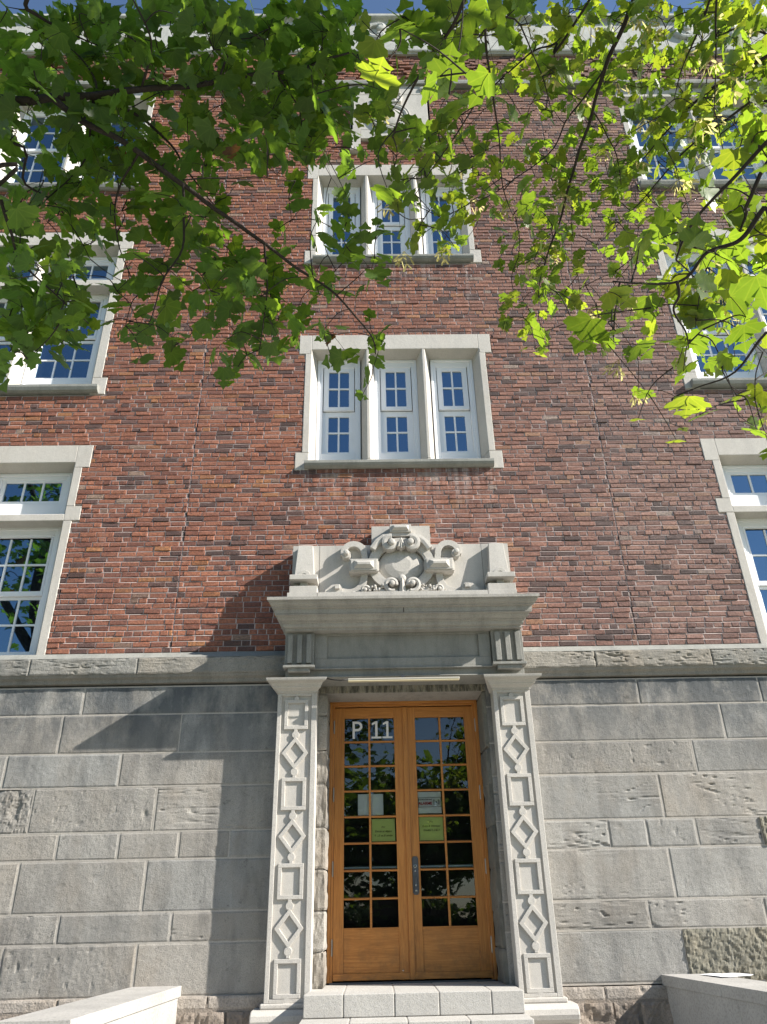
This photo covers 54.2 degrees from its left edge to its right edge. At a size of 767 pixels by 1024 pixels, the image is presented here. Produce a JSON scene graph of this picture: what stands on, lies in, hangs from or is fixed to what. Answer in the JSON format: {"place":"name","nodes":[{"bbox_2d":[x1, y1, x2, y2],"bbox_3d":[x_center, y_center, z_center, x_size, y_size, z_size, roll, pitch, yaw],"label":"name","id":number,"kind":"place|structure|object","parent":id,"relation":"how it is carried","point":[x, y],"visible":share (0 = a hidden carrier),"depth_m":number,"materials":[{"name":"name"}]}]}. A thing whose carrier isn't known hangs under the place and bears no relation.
{"place":"outdoors","nodes":[
{"label":"outdoors","id":0,"kind":"place"},
{"bbox_2d":[0,0,764,13],"label":"sky","id":1,"kind":"structure","parent":0,"point":[372,6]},
{"label":"lawn","id":2,"kind":"structure","parent":0,"visible":0},
{"bbox_2d":[0,0,393,400],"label":"maple tree","id":3,"kind":"object","parent":2,"relation":"on","point":[283,75],"visible":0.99,"depth_m":3.63,"materials":[{"name":"green plant"}]},
{"bbox_2d":[0,13,766,1023],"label":"school building","id":4,"kind":"structure","parent":2,"relation":"on","point":[556,561],"depth_m":8.44,"materials":[{"name":"brick"}]},
{"bbox_2d":[0,299,23,384],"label":"window","id":5,"kind":"structure","parent":4,"relation":"in","point":[3,302],"depth_m":10.72,"materials":[{"name":"white paint"}]},
{"bbox_2d":[6,261,36,280],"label":"transom window","id":6,"kind":"structure","parent":4,"relation":"in","point":[13,270],"depth_m":11.34,"materials":[{"name":"blue glass"}]},
{"bbox_2d":[0,527,61,654],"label":"window","id":7,"kind":"structure","parent":4,"relation":"in","point":[26,566],"depth_m":8.95,"materials":[{"name":"white paint"}]},
{"bbox_2d":[5,110,65,181],"bbox_3d":[-5.745,-6.029,12.604,0.964,2.212,0.135,-1,-28,-1],"label":"window","id":8,"kind":"structure","parent":4,"relation":"in","point":[34,172],"depth_m":12.70,"materials":[{"name":"white paint"}]},
{"bbox_2d":[0,473,72,514],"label":"transom window","id":9,"kind":"structure","parent":4,"relation":"in","point":[31,493],"depth_m":9.54,"materials":[{"name":"white paint"}]},
{"bbox_2d":[21,295,108,383],"bbox_3d":[-4.515,-2.368,10.662,0.964,1.858,0.135,-1,-28,-1],"label":"window","id":10,"kind":"structure","parent":4,"relation":"in","point":[81,363],"depth_m":10.57,"materials":[{"name":"white paint"}]},
{"bbox_2d":[50,257,116,279],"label":"transom window","id":11,"kind":"structure","parent":4,"relation":"in","point":[103,262],"depth_m":11.39,"materials":[{"name":"white paint"}]},
{"bbox_2d":[78,117,144,181],"bbox_3d":[-4.595,-6.043,12.625,0.964,2.212,0.135,-1,-28,-1],"label":"window","id":12,"kind":"structure","parent":4,"relation":"in","point":[116,125],"depth_m":12.83,"materials":[{"name":"white paint"}]},
{"bbox_2d":[315,360,360,459],"bbox_3d":[-0.607,-1.309,10.140,0.598,1.828,0.135,-1,-28,-1],"label":"window","id":13,"kind":"structure","parent":4,"relation":"in","point":[338,429],"depth_m":10.17,"materials":[{"name":"white paint"}]},
{"bbox_2d":[322,187,359,253],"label":"window","id":14,"kind":"structure","parent":4,"relation":"in","point":[354,197],"depth_m":11.96,"materials":[{"name":"white paint"}]},
{"bbox_2d":[358,794,382,815],"bbox_3d":[-0.138,3.137,8.028,0.272,0.212,0.006,-1,-28,-1],"label":"paper sheet","id":15,"kind":"object","parent":4,"relation":"attached to","point":[376,804],"visible":1,"depth_m":8.03,"materials":[{"name":"white paper"}]},
{"bbox_2d":[331,707,409,981],"bbox_3d":[-0.151,3.398,7.903,0.772,2.625,0.139,-1,-28,-1],"label":"door leaf","id":16,"kind":"structure","parent":4,"relation":"in","point":[382,953],"depth_m":7.65,"materials":[{"name":"brown wood"}]},
{"bbox_2d":[371,819,394,841],"bbox_3d":[-0.002,3.358,7.909,0.248,0.219,0.009,-1,-28,-1],"label":"paper notice","id":17,"kind":"object","parent":4,"relation":"attached to","point":[383,829],"visible":1,"depth_m":7.91,"materials":[{"name":"green paper"}]},
{"bbox_2d":[372,187,410,253],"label":"window","id":18,"kind":"structure","parent":4,"relation":"in","point":[385,244],"depth_m":11.85,"materials":[{"name":"white paint"}]},
{"bbox_2d":[326,674,459,682],"bbox_3d":[0.097,1.745,7.856,1.393,0.076,0.100,-1,-28,-1],"label":"light fixture","id":19,"kind":"object","parent":4,"relation":"attached to","point":[402,678],"visible":1,"depth_m":7.81,"materials":[{"name":"beige metal"}]},
{"bbox_2d":[374,360,420,458],"bbox_3d":[0.180,-1.319,10.154,0.598,1.828,0.135,-1,-28,-1],"label":"window","id":20,"kind":"structure","parent":4,"relation":"in","point":[397,434],"depth_m":10.19,"materials":[{"name":"white paint"}]},
{"bbox_2d":[418,792,441,813],"bbox_3d":[0.496,3.119,8.042,0.249,0.217,0.011,-1,-28,-1],"label":"alarm sign","id":21,"kind":"object","parent":4,"relation":"attached to","point":[429,802],"visible":1,"depth_m":8.04,"materials":[{"name":"white paper"}]},
{"bbox_2d":[419,817,443,840],"bbox_3d":[0.506,3.349,7.920,0.255,0.229,0.009,-1,-28,-1],"label":"paper notice","id":22,"kind":"object","parent":4,"relation":"attached to","point":[430,828],"visible":1,"depth_m":7.92,"materials":[{"name":"green paper"}]},
{"bbox_2d":[420,187,461,253],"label":"window","id":23,"kind":"structure","parent":4,"relation":"in","point":[430,246],"depth_m":11.91,"materials":[{"name":"white paint"}]},
{"bbox_2d":[402,706,492,979],"bbox_3d":[0.645,3.384,7.909,0.823,2.625,0.159,-1,-28,-1],"label":"door leaf","id":24,"kind":"structure","parent":4,"relation":"in","point":[436,952],"depth_m":7.67,"materials":[{"name":"brown wood"}]},
{"bbox_2d":[429,359,480,458],"bbox_3d":[0.967,-1.329,10.168,0.598,1.828,0.135,-1,-28,-1],"label":"window","id":25,"kind":"structure","parent":4,"relation":"in","point":[455,427],"depth_m":10.21,"materials":[{"name":"white paint"}]},
{"bbox_2d":[627,109,699,179],"bbox_3d":[4.752,-6.159,12.791,0.964,2.212,0.135,-1,-28,-1],"label":"window","id":26,"kind":"structure","parent":4,"relation":"in","point":[639,145],"depth_m":12.84,"materials":[{"name":"white paint"}]},
{"bbox_2d":[664,254,728,275],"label":"transom window","id":27,"kind":"structure","parent":4,"relation":"in","point":[669,260],"depth_m":11.54,"materials":[{"name":"white paint"}]},
{"bbox_2d":[678,291,763,377],"bbox_3d":[4.833,-2.484,10.828,0.964,1.858,0.135,-1,-28,-1],"label":"window","id":28,"kind":"structure","parent":4,"relation":"in","point":[712,351],"depth_m":10.75,"materials":[{"name":"white paint"}]},
{"bbox_2d":[692,108,766,178],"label":"window","id":29,"kind":"structure","parent":4,"relation":"in","point":[749,169],"depth_m":12.84,"materials":[{"name":"white paint"}]},
{"bbox_2d":[722,465,766,505],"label":"transom window","id":30,"kind":"structure","parent":4,"relation":"in","point":[746,484],"depth_m":9.71,"materials":[{"name":"white paint"}]},
{"bbox_2d":[736,518,766,631],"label":"window","id":31,"kind":"structure","parent":4,"relation":"in","point":[754,542],"depth_m":9.23,"materials":[{"name":"white paint"}]},
{"bbox_2d":[744,253,764,275],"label":"transom window","id":32,"kind":"structure","parent":4,"relation":"in","point":[749,267],"depth_m":11.54,"materials":[{"name":"white paint"}]},
{"bbox_2d":[759,307,766,329],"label":"window","id":33,"kind":"structure","parent":4,"relation":"in","point":[763,312],"depth_m":11.08,"materials":[{"name":"white paint"}]},
{"bbox_2d":[299,981,533,1023],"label":"stone stairs","id":34,"kind":"structure","parent":2,"relation":"on","point":[491,1002],"depth_m":6.34,"materials":[{"name":"stone"}]},
{"bbox_2d":[353,0,766,459],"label":"maple tree","id":35,"kind":"object","parent":2,"relation":"on","point":[419,27],"visible":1,"depth_m":3.88,"materials":[{"name":"green plant"}]},
{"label":"path","id":36,"kind":"structure","parent":0,"visible":0},
{"bbox_2d":[0,986,181,1023],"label":"stair wall","id":37,"kind":"structure","parent":36,"relation":"on","point":[146,1005],"depth_m":5.65,"materials":[{"name":"stone"}]},
{"bbox_2d":[661,973,766,1023],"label":"stair wall","id":38,"kind":"structure","parent":36,"relation":"on","point":[700,999],"depth_m":6.08,"materials":[{"name":"stone"}]},
{"bbox_2d":[700,973,753,976],"bbox_3d":[3.033,4.093,6.628,0.304,0.014,0.365,4,-29,-9],"label":"paper sheet","id":39,"kind":"object","parent":38,"relation":"on","point":[728,974],"visible":1,"depth_m":6.62,"materials":[{"name":"white paper"}]}
]}

